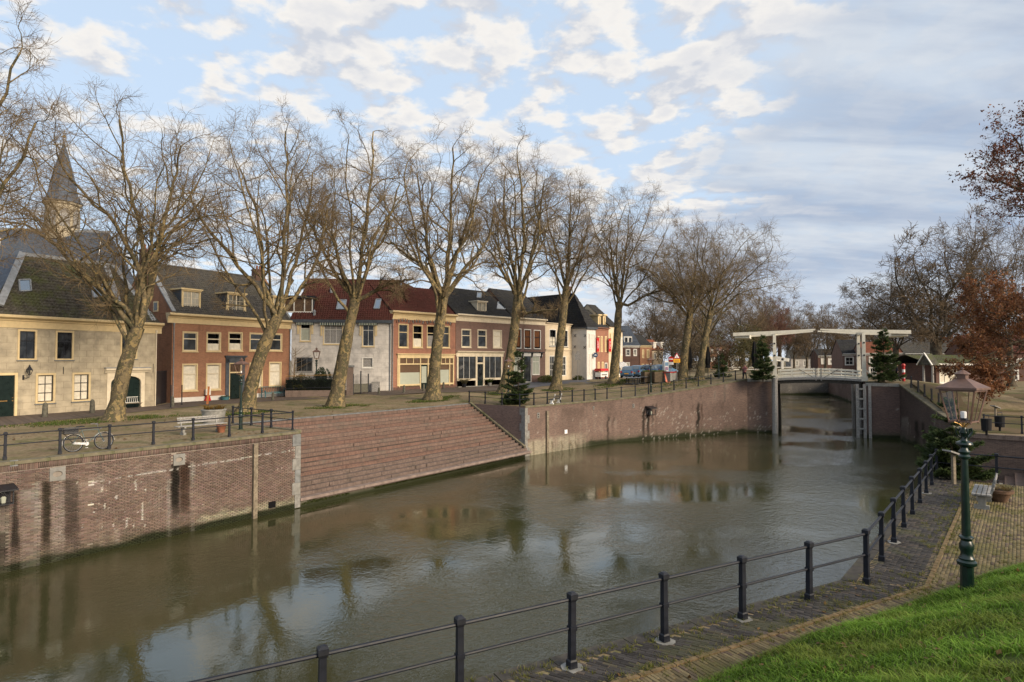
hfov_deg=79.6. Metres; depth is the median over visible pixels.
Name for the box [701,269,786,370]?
bare tree
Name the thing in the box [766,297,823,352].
bare tree
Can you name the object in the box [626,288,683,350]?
bare tree
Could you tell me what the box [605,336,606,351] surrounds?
window
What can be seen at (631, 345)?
slate house
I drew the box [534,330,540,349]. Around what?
window
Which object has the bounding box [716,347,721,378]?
street lamp
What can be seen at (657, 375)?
planter box
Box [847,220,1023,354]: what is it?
bare tree
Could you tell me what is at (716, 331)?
bare tree
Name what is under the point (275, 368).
window
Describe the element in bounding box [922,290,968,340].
bare tree
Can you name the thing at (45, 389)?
window
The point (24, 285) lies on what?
roof window
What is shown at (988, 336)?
oak tree
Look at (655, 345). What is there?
house
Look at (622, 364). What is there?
awning
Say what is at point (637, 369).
parked car
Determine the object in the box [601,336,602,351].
window
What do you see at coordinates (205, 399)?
post box
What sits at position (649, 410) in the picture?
quay lantern
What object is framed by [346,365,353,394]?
gate pier
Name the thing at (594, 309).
terrace house
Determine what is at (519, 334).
window
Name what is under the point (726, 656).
brick path
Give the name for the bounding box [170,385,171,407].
iron post
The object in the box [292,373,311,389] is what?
round shrub
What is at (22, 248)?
church
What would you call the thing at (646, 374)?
planter box
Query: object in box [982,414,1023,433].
railing
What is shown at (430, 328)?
window
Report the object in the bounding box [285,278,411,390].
white house
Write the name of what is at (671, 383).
grass patch
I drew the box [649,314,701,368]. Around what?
bare tree
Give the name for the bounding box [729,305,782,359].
bare tree
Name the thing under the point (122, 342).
window
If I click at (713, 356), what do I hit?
thicket
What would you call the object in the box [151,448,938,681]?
railing
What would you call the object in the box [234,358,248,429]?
street lamp
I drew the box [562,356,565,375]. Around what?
window
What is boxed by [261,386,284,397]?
garden bench
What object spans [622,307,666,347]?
bare tree
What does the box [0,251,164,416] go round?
stone house
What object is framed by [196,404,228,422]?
round planter
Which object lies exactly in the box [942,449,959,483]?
info post
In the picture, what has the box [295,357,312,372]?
window
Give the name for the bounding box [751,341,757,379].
parasol
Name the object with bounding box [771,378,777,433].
mooring pile
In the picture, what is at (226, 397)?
teal trough
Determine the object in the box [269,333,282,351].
window
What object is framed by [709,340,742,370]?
thicket
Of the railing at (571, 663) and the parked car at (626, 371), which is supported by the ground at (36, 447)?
the parked car at (626, 371)
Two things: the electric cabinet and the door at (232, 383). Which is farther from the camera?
the electric cabinet
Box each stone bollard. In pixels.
[42,402,47,416]
[89,399,94,412]
[171,396,174,406]
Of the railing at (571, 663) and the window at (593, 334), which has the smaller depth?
the railing at (571, 663)
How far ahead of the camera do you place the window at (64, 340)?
44.68 m
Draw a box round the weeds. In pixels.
[469,482,1023,681]
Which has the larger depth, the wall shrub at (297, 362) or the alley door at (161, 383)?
the wall shrub at (297, 362)
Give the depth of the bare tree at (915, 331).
171.22 m
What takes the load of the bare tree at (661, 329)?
on the ground at (36, 447)
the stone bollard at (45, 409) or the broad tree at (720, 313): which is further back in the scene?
the broad tree at (720, 313)
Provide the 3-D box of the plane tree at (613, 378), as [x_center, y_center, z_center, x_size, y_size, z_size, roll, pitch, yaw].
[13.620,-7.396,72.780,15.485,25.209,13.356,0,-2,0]
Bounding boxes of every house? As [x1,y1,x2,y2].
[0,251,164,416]
[131,244,293,402]
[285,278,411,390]
[368,282,457,389]
[429,286,510,386]
[487,288,547,382]
[527,286,597,379]
[545,322,572,379]
[584,304,613,371]
[585,309,610,378]
[619,329,624,376]
[621,326,640,365]
[635,335,652,364]
[648,340,663,364]
[785,350,810,367]
[810,349,831,368]
[831,340,856,374]
[853,342,903,376]
[896,342,929,354]
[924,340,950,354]
[944,335,1023,380]
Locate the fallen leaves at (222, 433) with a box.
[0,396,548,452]
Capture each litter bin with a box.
[980,415,991,434]
[994,412,1004,430]
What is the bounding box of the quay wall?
[0,378,1023,681]
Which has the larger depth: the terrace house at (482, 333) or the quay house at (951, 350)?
the quay house at (951, 350)
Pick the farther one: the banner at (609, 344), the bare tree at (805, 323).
the bare tree at (805, 323)
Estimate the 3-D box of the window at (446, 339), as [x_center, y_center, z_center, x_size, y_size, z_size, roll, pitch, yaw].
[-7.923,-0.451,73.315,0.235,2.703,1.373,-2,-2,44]
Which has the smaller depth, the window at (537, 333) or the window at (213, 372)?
the window at (213, 372)
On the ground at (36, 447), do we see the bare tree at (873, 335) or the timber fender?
the bare tree at (873, 335)
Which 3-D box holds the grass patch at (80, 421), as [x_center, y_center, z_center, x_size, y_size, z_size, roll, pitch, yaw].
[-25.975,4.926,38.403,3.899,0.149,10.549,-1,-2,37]
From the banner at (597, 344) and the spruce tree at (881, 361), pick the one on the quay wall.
the spruce tree at (881, 361)
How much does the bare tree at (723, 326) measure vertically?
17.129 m
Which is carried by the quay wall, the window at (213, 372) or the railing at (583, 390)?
the railing at (583, 390)
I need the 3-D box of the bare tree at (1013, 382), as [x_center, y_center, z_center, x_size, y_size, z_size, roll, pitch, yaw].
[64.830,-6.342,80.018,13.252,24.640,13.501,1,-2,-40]
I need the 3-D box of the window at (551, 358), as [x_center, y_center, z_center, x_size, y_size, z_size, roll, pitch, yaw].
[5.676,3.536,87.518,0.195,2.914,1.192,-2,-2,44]
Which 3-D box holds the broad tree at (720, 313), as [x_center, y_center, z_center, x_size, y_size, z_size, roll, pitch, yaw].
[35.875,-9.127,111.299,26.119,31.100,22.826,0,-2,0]
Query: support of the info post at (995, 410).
on the ground at (36, 447)
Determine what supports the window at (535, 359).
in the terrace house at (531, 341)
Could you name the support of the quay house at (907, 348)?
on the ground at (36, 447)
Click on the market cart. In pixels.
(602, 374)
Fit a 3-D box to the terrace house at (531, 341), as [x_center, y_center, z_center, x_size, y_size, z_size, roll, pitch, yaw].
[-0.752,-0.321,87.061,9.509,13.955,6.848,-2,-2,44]
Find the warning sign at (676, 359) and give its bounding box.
[673,353,679,372]
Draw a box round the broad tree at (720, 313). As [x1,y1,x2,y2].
[643,215,773,372]
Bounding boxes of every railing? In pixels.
[0,406,293,459]
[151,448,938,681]
[468,369,751,405]
[938,452,1023,483]
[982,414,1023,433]
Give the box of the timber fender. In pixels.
[855,384,871,437]
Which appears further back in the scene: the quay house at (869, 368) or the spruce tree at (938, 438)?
the quay house at (869, 368)
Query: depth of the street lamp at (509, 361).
54.61 m
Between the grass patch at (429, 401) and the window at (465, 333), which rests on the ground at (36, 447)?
the grass patch at (429, 401)
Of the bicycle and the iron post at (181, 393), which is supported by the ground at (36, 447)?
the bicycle
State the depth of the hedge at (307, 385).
63.49 m
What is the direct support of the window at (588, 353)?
in the corner house at (584, 327)
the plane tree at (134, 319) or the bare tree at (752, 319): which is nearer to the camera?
the plane tree at (134, 319)
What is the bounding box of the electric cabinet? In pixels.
[371,382,379,391]
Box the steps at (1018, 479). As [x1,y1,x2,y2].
[986,472,1023,485]
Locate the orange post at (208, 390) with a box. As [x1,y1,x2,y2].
[206,386,209,403]
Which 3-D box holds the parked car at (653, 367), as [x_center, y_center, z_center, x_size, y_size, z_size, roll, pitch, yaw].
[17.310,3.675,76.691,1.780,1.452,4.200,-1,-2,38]
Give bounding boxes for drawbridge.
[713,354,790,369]
[733,329,910,384]
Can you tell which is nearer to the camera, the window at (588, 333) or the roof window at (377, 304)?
the roof window at (377, 304)
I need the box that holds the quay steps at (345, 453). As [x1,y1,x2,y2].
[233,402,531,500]
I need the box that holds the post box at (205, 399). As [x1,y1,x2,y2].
[204,389,210,400]
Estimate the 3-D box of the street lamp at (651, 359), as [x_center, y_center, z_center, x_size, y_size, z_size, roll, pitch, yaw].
[14.330,3.640,63.387,0.562,4.076,0.562,0,-2,-6]
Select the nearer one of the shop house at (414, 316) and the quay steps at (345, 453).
the quay steps at (345, 453)
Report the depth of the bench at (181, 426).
32.05 m
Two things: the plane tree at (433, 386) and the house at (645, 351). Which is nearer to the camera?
the plane tree at (433, 386)
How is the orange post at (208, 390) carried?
on the brick street
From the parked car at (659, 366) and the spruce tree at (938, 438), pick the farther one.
the parked car at (659, 366)
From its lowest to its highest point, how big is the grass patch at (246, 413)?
0.149 m
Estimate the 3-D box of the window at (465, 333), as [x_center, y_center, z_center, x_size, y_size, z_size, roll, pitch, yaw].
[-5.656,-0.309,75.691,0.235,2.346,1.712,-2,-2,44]
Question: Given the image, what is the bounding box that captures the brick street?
[0,385,498,425]
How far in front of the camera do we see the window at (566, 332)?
90.08 m
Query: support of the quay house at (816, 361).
on the ground at (36, 447)
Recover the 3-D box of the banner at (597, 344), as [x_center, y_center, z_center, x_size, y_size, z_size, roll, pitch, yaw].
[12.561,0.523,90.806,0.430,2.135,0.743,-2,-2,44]
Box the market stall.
[664,372,677,380]
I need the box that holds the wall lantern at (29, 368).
[22,364,32,379]
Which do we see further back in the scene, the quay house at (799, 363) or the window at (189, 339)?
the quay house at (799, 363)
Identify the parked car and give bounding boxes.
[620,366,639,377]
[628,365,644,376]
[639,365,658,375]
[656,364,677,371]
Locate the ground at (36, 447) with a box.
[0,361,1023,681]
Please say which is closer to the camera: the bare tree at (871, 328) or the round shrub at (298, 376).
the round shrub at (298, 376)
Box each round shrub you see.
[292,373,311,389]
[573,375,584,379]
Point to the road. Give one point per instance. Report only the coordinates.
(535, 384)
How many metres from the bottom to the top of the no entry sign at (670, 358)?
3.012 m
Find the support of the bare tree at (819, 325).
on the ground at (36, 447)
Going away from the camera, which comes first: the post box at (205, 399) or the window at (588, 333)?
the post box at (205, 399)
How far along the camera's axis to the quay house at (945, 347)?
119.52 m
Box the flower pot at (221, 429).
[216,424,225,432]
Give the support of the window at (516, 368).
in the terrace house at (531, 341)
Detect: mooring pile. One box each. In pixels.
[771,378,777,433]
[778,384,780,428]
[851,384,854,428]
[855,396,855,430]
[859,382,862,433]
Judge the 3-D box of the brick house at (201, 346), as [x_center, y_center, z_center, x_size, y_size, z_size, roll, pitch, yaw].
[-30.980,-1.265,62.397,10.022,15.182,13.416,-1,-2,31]
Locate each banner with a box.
[596,337,599,351]
[608,338,611,351]
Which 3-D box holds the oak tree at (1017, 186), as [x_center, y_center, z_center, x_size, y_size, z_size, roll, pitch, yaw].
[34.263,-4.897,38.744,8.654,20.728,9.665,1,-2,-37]
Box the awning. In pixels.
[619,362,626,367]
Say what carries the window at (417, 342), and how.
in the shop house at (414, 316)
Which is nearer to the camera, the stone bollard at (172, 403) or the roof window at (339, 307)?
the stone bollard at (172, 403)
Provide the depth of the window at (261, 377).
62.53 m
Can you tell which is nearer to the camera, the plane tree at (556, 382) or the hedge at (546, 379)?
the plane tree at (556, 382)
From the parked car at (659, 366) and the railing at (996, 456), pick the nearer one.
the railing at (996, 456)
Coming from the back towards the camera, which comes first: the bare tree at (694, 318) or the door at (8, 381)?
the bare tree at (694, 318)
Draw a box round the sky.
[0,0,1023,360]
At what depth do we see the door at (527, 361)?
83.84 m
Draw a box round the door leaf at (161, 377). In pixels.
[156,372,166,404]
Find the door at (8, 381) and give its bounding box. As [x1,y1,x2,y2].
[0,373,17,416]
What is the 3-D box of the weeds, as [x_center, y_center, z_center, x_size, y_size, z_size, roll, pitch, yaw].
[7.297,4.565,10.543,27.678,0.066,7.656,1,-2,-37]
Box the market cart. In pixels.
[594,368,608,378]
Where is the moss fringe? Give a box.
[301,455,522,504]
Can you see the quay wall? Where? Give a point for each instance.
(64, 506)
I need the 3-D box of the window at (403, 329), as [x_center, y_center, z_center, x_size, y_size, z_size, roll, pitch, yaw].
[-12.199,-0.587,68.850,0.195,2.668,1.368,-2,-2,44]
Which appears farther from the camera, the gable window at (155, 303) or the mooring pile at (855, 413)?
the mooring pile at (855, 413)
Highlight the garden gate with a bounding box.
[353,371,368,394]
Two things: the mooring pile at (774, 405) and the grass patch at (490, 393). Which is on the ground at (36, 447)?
the grass patch at (490, 393)
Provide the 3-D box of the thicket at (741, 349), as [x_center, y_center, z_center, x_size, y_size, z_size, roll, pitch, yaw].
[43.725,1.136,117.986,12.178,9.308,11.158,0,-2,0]
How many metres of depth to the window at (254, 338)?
61.90 m
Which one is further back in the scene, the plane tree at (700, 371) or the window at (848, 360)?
the window at (848, 360)
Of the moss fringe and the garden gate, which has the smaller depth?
the moss fringe
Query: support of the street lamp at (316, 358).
on the ground at (36, 447)
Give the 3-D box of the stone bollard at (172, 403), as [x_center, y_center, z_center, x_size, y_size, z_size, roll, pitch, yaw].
[-27.633,4.948,49.996,0.306,0.990,0.291,-5,-3,44]
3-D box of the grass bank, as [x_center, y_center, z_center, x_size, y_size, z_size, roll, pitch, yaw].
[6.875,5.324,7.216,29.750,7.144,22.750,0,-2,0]
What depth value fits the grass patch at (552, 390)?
68.32 m
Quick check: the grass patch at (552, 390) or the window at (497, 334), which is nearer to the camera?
the grass patch at (552, 390)
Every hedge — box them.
[285,379,331,389]
[537,375,551,382]
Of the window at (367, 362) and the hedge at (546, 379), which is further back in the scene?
the hedge at (546, 379)
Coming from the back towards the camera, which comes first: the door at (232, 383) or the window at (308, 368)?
the window at (308, 368)
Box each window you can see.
[16,329,37,360]
[18,279,31,291]
[34,373,55,404]
[54,330,74,360]
[71,372,90,402]
[120,333,137,359]
[153,301,157,311]
[182,331,197,351]
[182,364,197,391]
[206,332,220,351]
[206,363,220,390]
[228,332,242,351]
[249,333,262,351]
[249,363,262,387]
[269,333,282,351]
[269,362,281,386]
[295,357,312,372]
[299,325,310,341]
[322,325,342,344]
[336,299,346,309]
[361,357,373,368]
[362,325,374,346]
[373,299,381,308]
[398,324,408,347]
[413,325,422,347]
[427,325,433,347]
[442,326,450,348]
[461,329,470,347]
[477,329,486,347]
[493,330,502,348]
[496,302,505,309]
[514,357,519,371]
[516,329,520,348]
[524,329,530,348]
[532,356,539,374]
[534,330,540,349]
[549,329,555,346]
[549,356,554,374]
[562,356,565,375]
[564,330,567,346]
[588,333,589,348]
[588,353,589,375]
[591,334,592,348]
[591,353,592,375]
[593,334,594,348]
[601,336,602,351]
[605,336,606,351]
[845,357,853,364]
[869,367,876,374]
[939,366,956,383]
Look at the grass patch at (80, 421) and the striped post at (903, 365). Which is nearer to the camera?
the grass patch at (80, 421)
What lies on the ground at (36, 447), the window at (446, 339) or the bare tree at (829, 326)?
the bare tree at (829, 326)
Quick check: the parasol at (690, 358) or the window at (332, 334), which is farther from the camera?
the parasol at (690, 358)
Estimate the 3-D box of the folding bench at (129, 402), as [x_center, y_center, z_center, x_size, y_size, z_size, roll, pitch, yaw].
[-29.957,4.864,48.430,0.634,0.909,1.400,-1,-2,25]
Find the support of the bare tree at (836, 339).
on the ground at (36, 447)
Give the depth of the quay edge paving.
10.67 m
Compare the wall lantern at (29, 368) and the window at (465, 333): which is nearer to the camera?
the wall lantern at (29, 368)
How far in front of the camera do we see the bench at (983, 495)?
17.61 m
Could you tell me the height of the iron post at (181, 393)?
1.795 m
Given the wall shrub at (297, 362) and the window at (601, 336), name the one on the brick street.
the wall shrub at (297, 362)
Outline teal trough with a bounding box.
[219,395,229,399]
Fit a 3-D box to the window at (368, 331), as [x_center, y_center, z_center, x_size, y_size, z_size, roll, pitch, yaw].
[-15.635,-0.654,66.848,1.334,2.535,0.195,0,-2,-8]
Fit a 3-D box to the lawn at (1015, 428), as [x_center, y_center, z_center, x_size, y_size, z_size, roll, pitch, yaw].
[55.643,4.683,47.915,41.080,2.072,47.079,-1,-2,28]
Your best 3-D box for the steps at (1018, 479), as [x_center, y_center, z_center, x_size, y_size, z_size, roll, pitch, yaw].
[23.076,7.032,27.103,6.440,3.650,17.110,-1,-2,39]
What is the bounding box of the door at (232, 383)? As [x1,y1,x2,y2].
[224,356,247,398]
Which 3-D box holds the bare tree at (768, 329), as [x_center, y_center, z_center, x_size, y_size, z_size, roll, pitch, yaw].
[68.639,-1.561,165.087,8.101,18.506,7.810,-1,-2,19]
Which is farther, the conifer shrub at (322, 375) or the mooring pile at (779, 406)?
the mooring pile at (779, 406)
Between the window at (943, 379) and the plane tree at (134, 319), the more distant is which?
the window at (943, 379)
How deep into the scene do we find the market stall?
69.42 m
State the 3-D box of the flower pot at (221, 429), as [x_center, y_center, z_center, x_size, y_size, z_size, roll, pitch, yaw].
[-15.327,4.602,32.388,0.520,0.430,0.520,0,-2,0]
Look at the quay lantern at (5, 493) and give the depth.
22.59 m
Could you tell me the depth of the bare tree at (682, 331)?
188.26 m
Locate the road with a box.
[514,376,632,387]
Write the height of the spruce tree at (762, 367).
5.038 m
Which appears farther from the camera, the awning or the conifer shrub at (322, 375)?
the awning
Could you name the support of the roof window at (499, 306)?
in the terrace house at (482, 333)
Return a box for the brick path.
[602,480,1023,681]
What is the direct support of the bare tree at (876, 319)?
on the ground at (36, 447)
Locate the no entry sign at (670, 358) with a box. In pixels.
[668,356,673,364]
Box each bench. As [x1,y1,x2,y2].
[125,396,142,408]
[174,414,226,434]
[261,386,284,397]
[548,393,561,403]
[971,473,997,510]
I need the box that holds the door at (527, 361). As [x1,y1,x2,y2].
[523,356,530,381]
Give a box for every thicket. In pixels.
[653,337,711,369]
[681,335,728,366]
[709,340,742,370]
[710,323,772,369]
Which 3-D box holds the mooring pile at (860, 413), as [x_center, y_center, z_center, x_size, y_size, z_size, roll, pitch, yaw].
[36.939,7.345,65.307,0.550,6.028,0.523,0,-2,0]
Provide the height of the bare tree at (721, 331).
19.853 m
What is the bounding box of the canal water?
[0,394,950,681]
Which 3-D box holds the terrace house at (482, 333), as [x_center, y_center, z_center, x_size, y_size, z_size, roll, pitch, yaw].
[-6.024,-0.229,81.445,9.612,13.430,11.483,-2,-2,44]
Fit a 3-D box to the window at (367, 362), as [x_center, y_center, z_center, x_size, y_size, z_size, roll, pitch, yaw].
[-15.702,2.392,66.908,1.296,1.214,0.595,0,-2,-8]
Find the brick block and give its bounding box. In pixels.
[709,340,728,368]
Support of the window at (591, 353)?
in the corner house at (584, 327)
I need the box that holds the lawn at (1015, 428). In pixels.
[912,382,1023,433]
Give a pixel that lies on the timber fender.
(864, 418)
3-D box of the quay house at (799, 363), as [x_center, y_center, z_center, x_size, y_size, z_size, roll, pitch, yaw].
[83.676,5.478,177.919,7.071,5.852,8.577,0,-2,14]
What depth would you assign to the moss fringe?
37.56 m
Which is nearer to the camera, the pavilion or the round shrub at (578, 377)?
the pavilion
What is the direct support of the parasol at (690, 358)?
on the ground at (36, 447)
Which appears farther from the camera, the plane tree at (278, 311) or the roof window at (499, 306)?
the roof window at (499, 306)
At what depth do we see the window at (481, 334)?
77.67 m
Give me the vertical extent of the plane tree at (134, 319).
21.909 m
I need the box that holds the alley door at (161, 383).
[156,370,166,404]
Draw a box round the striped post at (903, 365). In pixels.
[901,363,905,380]
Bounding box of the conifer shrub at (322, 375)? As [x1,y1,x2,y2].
[315,367,330,385]
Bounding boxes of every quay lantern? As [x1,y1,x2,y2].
[0,483,18,505]
[645,406,657,414]
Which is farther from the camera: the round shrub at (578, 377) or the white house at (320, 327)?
the round shrub at (578, 377)
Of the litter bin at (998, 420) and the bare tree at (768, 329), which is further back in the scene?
the bare tree at (768, 329)
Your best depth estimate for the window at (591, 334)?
89.91 m
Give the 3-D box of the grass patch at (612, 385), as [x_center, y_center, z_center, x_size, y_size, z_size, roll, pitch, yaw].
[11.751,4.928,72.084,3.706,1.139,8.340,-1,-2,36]
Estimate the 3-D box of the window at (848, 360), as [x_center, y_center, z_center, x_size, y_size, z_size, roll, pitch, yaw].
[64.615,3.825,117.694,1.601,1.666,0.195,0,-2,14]
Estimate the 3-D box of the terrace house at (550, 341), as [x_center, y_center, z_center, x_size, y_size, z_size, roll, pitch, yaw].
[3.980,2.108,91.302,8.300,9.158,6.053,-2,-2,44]
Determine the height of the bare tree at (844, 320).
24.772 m
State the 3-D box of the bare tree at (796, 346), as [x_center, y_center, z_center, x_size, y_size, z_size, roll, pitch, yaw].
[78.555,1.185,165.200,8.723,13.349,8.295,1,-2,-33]
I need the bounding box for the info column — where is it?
[662,361,668,371]
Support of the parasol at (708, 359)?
on the ground at (36, 447)
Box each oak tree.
[933,266,1023,403]
[946,100,1023,230]
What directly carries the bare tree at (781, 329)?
on the ground at (36, 447)
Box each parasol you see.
[688,346,693,378]
[705,346,710,378]
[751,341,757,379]
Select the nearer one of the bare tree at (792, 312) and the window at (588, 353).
the window at (588, 353)
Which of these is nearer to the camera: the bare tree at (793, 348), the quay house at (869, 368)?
the quay house at (869, 368)
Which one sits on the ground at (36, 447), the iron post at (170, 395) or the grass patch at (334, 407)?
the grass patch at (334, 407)
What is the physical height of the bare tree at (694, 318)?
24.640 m
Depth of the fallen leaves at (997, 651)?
7.59 m
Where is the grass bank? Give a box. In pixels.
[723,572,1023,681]
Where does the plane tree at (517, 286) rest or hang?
on the ground at (36, 447)
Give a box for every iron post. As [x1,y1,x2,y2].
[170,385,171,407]
[181,385,182,404]
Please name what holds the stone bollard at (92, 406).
on the brick street
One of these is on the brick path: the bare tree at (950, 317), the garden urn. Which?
the garden urn
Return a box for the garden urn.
[984,482,1019,502]
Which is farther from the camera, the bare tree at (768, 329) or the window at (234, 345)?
the bare tree at (768, 329)
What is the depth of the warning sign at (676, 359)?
69.29 m
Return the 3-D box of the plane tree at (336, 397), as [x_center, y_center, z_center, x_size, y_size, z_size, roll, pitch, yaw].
[-13.208,-6.875,50.446,13.938,24.990,13.616,0,-2,0]
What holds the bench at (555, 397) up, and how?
on the ground at (36, 447)
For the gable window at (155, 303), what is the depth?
55.97 m
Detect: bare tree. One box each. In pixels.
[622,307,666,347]
[624,320,648,336]
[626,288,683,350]
[644,305,683,366]
[646,269,729,369]
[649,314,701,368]
[664,318,700,350]
[671,302,739,346]
[695,313,734,342]
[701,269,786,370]
[711,311,764,366]
[714,297,784,366]
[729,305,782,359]
[741,289,816,366]
[756,306,780,357]
[758,310,799,365]
[765,297,797,368]
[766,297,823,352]
[782,313,811,367]
[785,302,849,348]
[789,322,821,367]
[805,303,859,348]
[806,304,845,370]
[820,290,894,345]
[823,324,850,356]
[830,277,925,341]
[838,246,962,373]
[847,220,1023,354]
[853,324,904,340]
[884,311,953,341]
[903,201,1023,350]
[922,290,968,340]
[946,198,1023,386]
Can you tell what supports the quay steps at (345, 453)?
on the ground at (36, 447)
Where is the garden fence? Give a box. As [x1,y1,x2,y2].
[285,374,345,396]
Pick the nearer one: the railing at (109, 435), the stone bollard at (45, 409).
the railing at (109, 435)
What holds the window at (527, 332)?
in the terrace house at (531, 341)
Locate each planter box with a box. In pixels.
[641,370,651,381]
[651,370,665,381]
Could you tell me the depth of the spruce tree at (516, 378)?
52.46 m
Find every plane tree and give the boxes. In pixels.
[0,0,84,274]
[0,71,254,421]
[149,96,362,412]
[260,103,436,406]
[350,114,514,400]
[445,120,598,393]
[513,166,643,390]
[563,178,692,384]
[600,219,753,380]
[648,211,804,380]
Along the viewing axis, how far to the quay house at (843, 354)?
119.34 m
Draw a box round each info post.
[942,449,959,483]
[990,405,1000,415]
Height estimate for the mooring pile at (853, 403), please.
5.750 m
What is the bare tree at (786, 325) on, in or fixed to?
on the ground at (36, 447)
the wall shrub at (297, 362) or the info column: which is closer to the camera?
the wall shrub at (297, 362)
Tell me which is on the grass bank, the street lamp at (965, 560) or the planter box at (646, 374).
the street lamp at (965, 560)
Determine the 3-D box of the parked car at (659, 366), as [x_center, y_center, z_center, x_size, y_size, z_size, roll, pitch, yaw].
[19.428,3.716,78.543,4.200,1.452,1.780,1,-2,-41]
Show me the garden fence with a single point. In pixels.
(291, 392)
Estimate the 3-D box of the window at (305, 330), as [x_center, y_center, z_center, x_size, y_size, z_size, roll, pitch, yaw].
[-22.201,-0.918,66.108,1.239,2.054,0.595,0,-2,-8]
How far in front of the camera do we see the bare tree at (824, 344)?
139.73 m
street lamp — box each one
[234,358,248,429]
[312,347,320,374]
[504,357,511,396]
[648,357,653,391]
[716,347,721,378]
[935,367,990,589]
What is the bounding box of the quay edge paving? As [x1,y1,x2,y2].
[497,478,969,681]
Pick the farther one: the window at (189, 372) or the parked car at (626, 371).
the parked car at (626, 371)
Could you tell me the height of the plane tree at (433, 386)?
26.976 m
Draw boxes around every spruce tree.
[498,350,532,404]
[712,353,731,376]
[748,335,774,380]
[866,328,906,381]
[914,396,999,481]
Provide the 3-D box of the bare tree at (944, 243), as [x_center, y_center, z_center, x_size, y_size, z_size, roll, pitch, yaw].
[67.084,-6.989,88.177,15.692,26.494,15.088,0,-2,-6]
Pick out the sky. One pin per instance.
(844, 123)
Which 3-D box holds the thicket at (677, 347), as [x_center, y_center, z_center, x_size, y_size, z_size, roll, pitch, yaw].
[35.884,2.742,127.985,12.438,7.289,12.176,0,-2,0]
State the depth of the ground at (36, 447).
43.75 m
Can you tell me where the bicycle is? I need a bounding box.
[62,423,113,451]
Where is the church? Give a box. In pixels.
[0,135,133,283]
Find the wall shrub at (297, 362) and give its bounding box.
[289,344,311,379]
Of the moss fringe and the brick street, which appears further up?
the brick street
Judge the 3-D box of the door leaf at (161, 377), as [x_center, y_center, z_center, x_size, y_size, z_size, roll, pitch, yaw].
[-30.376,4.056,52.883,0.060,2.768,3.807,0,-2,-13]
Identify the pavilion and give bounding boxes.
[893,353,1007,385]
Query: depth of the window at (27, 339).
42.51 m
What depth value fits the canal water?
23.73 m
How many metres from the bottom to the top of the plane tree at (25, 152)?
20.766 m
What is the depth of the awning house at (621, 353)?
95.88 m
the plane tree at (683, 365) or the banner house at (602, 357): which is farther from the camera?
the banner house at (602, 357)
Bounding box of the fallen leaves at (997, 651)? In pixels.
[618,543,1023,681]
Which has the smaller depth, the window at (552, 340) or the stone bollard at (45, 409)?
the stone bollard at (45, 409)
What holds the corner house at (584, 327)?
on the ground at (36, 447)
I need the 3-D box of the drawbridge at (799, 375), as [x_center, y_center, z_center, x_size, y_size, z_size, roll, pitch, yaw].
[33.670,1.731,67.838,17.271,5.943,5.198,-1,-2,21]
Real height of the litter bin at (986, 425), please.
1.139 m
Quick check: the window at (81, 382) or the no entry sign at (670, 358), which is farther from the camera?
the no entry sign at (670, 358)
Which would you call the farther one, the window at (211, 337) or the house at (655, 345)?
the house at (655, 345)
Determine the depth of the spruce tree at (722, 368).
72.15 m
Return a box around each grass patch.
[0,412,179,428]
[197,409,279,415]
[303,403,371,408]
[405,394,461,402]
[483,391,506,395]
[542,387,576,391]
[595,378,631,388]
[639,375,713,390]
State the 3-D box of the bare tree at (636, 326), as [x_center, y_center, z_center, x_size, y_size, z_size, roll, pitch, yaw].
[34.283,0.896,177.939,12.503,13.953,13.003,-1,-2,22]

